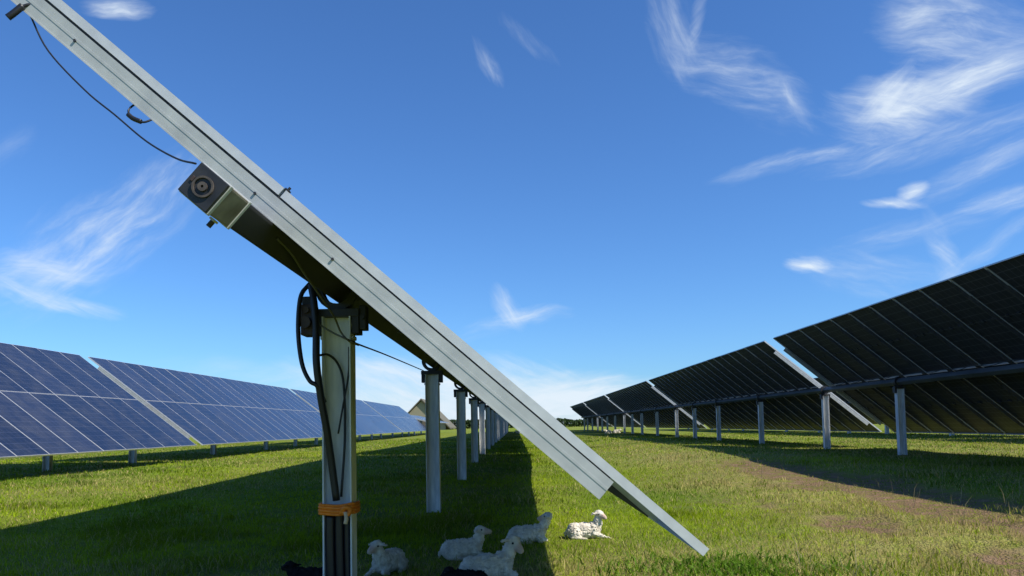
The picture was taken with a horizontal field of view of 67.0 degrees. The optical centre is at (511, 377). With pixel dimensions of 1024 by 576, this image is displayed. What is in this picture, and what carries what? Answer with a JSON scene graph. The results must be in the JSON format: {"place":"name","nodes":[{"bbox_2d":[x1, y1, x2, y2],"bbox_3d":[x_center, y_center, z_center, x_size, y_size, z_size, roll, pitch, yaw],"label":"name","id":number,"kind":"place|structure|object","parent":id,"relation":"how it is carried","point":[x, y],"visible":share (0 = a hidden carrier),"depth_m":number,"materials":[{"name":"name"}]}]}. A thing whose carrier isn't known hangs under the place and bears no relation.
{"place":"outdoors","nodes":[
{"label":"outdoors","id":0,"kind":"place"},
{"bbox_2d":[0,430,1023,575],"bbox_3d":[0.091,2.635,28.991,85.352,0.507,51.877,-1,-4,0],"label":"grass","id":1,"kind":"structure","parent":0,"point":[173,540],"depth_m":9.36,"materials":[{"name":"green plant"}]},
{"bbox_2d":[0,424,1023,575],"bbox_3d":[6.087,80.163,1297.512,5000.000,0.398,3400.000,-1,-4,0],"label":"ground","id":2,"kind":"structure","parent":0,"point":[770,474],"depth_m":9.89,"materials":[{"name":"green plant"}]},
{"bbox_2d":[0,342,195,470],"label":"solar table","id":3,"kind":"object","parent":2,"relation":"on","point":[52,403],"visible":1,"depth_m":18.58,"materials":[{"name":"glass"}]},
{"bbox_2d":[88,357,321,462],"bbox_3d":[-10.852,1.637,32.647,3.472,3.443,20.990,-1,-4,0],"label":"solar table","id":4,"kind":"object","parent":2,"relation":"on","point":[212,411],"visible":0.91,"depth_m":28.09,"materials":[{"name":"glass"}]},
{"bbox_2d":[281,560,322,575],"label":"lamb","id":5,"kind":"object","parent":2,"relation":"on","point":[291,568],"visible":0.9,"depth_m":5.03,"materials":[{"name":"black fur"}]},
{"bbox_2d":[290,389,401,444],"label":"solar table","id":6,"kind":"object","parent":2,"relation":"on","point":[370,421],"visible":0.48,"depth_m":54.32,"materials":[{"name":"glass"}]},
{"bbox_2d":[5,0,708,575],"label":"solar table","id":7,"kind":"object","parent":2,"relation":"on","point":[227,184],"visible":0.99,"depth_m":3.10,"materials":[{"name":"metal"}]},
{"bbox_2d":[364,540,408,575],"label":"lamb","id":8,"kind":"object","parent":2,"relation":"on","point":[387,561],"visible":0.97,"depth_m":5.51,"materials":[{"name":"white fur"}]},
{"bbox_2d":[362,400,425,437],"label":"solar table","id":9,"kind":"object","parent":2,"relation":"on","point":[401,419],"visible":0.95,"depth_m":71.74,"materials":[{"name":"glass"}]},
{"bbox_2d":[411,415,447,434],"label":"solar table","id":10,"kind":"object","parent":2,"relation":"on","point":[420,418],"visible":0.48,"depth_m":90.77,"materials":[{"name":"glass"}]},
{"bbox_2d":[408,399,455,429],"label":"barn","id":11,"kind":"structure","parent":2,"relation":"on","point":[417,408],"depth_m":199.99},
{"bbox_2d":[440,566,487,575],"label":"lamb","id":12,"kind":"object","parent":2,"relation":"on","point":[449,571],"visible":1,"depth_m":4.98,"materials":[{"name":"black fur"}]},
{"bbox_2d":[438,525,491,560],"bbox_3d":[-0.374,1.335,6.255,0.450,0.271,0.226,-1,-4,-8],"label":"lamb","id":13,"kind":"object","parent":2,"relation":"on","point":[461,548],"visible":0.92,"depth_m":6.20,"materials":[{"name":"white fur"}]},
{"bbox_2d":[478,400,497,453],"bbox_3d":[-0.770,1.397,33.156,3.308,3.577,20.990,-1,-4,0],"label":"solar table","id":14,"kind":"object","parent":2,"relation":"on","point":[488,413],"visible":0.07,"depth_m":28.59,"materials":[{"name":"metal"}]},
{"bbox_2d":[459,534,523,575],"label":"lamb","id":15,"kind":"object","parent":2,"relation":"on","point":[499,563],"visible":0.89,"depth_m":5.26,"materials":[{"name":"white fur"}]},
{"bbox_2d":[497,414,503,440],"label":"solar table","id":16,"kind":"object","parent":2,"relation":"on","point":[500,433],"visible":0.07,"depth_m":49.00,"materials":[{"name":"metal"}]},
{"bbox_2d":[503,418,506,435],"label":"solar table","id":17,"kind":"object","parent":2,"relation":"on","point":[504,427],"visible":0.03,"depth_m":69.45,"materials":[{"name":"metal"}]},
{"bbox_2d":[507,512,552,543],"bbox_3d":[0.156,1.357,6.979,0.433,0.280,0.227,-1,-4,-6],"label":"lamb","id":18,"kind":"object","parent":2,"relation":"on","point":[527,532],"visible":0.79,"depth_m":6.93,"materials":[{"name":"white fur"}]},
{"bbox_2d":[450,418,612,428],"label":"hedgerow","id":19,"kind":"object","parent":2,"relation":"on","point":[576,422],"visible":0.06,"depth_m":231.88,"materials":[{"name":"green plant"}]},
{"bbox_2d":[564,510,610,539],"bbox_3d":[0.696,1.371,7.206,0.440,0.276,0.217,-1,-4,4],"label":"lamb","id":20,"kind":"object","parent":2,"relation":"on","point":[583,530],"visible":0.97,"depth_m":7.15,"materials":[{"name":"white fur"}]},
{"bbox_2d":[570,402,612,430],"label":"solar table","id":21,"kind":"object","parent":2,"relation":"on","point":[586,413],"visible":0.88,"depth_m":94.08,"materials":[{"name":"glass"}]},
{"bbox_2d":[583,395,644,432],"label":"solar table","id":22,"kind":"object","parent":2,"relation":"on","point":[605,408],"visible":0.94,"depth_m":73.01,"materials":[{"name":"glass"}]},
{"bbox_2d":[606,381,706,436],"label":"solar table","id":23,"kind":"object","parent":2,"relation":"on","point":[646,404],"visible":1,"depth_m":51.06,"materials":[{"name":"glass"}]},
{"bbox_2d":[649,341,881,448],"bbox_3d":[9.329,1.198,32.750,3.401,3.525,20.990,-1,-4,0],"label":"solar table","id":24,"kind":"object","parent":2,"relation":"on","point":[762,386],"visible":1,"depth_m":28.62,"materials":[{"name":"glass"}]},
{"bbox_2d":[525,545,1008,575],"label":"clover tuft","id":25,"kind":"object","parent":2,"relation":"on","point":[741,566],"visible":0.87,"depth_m":5.41,"materials":[{"name":"green plant"}]},
{"bbox_2d":[814,378,954,435],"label":"solar table","id":26,"kind":"object","parent":2,"relation":"on","point":[847,402],"visible":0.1,"depth_m":45.49,"materials":[{"name":"metal"}]},
{"bbox_2d":[773,253,1023,454],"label":"solar table","id":27,"kind":"object","parent":2,"relation":"on","point":[945,356],"visible":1,"depth_m":16.60,"materials":[{"name":"glass"}]},
{"bbox_2d":[0,0,1023,423],"label":"sky","id":28,"kind":"structure","parent":0,"point":[598,198],"materials":[{"name":"blue"}]},
{"bbox_2d":[27,443,1023,575],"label":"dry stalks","id":29,"kind":"object","parent":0,"point":[857,494],"visible":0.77,"depth_m":8.37,"materials":[{"name":"brown plant"}]}
]}

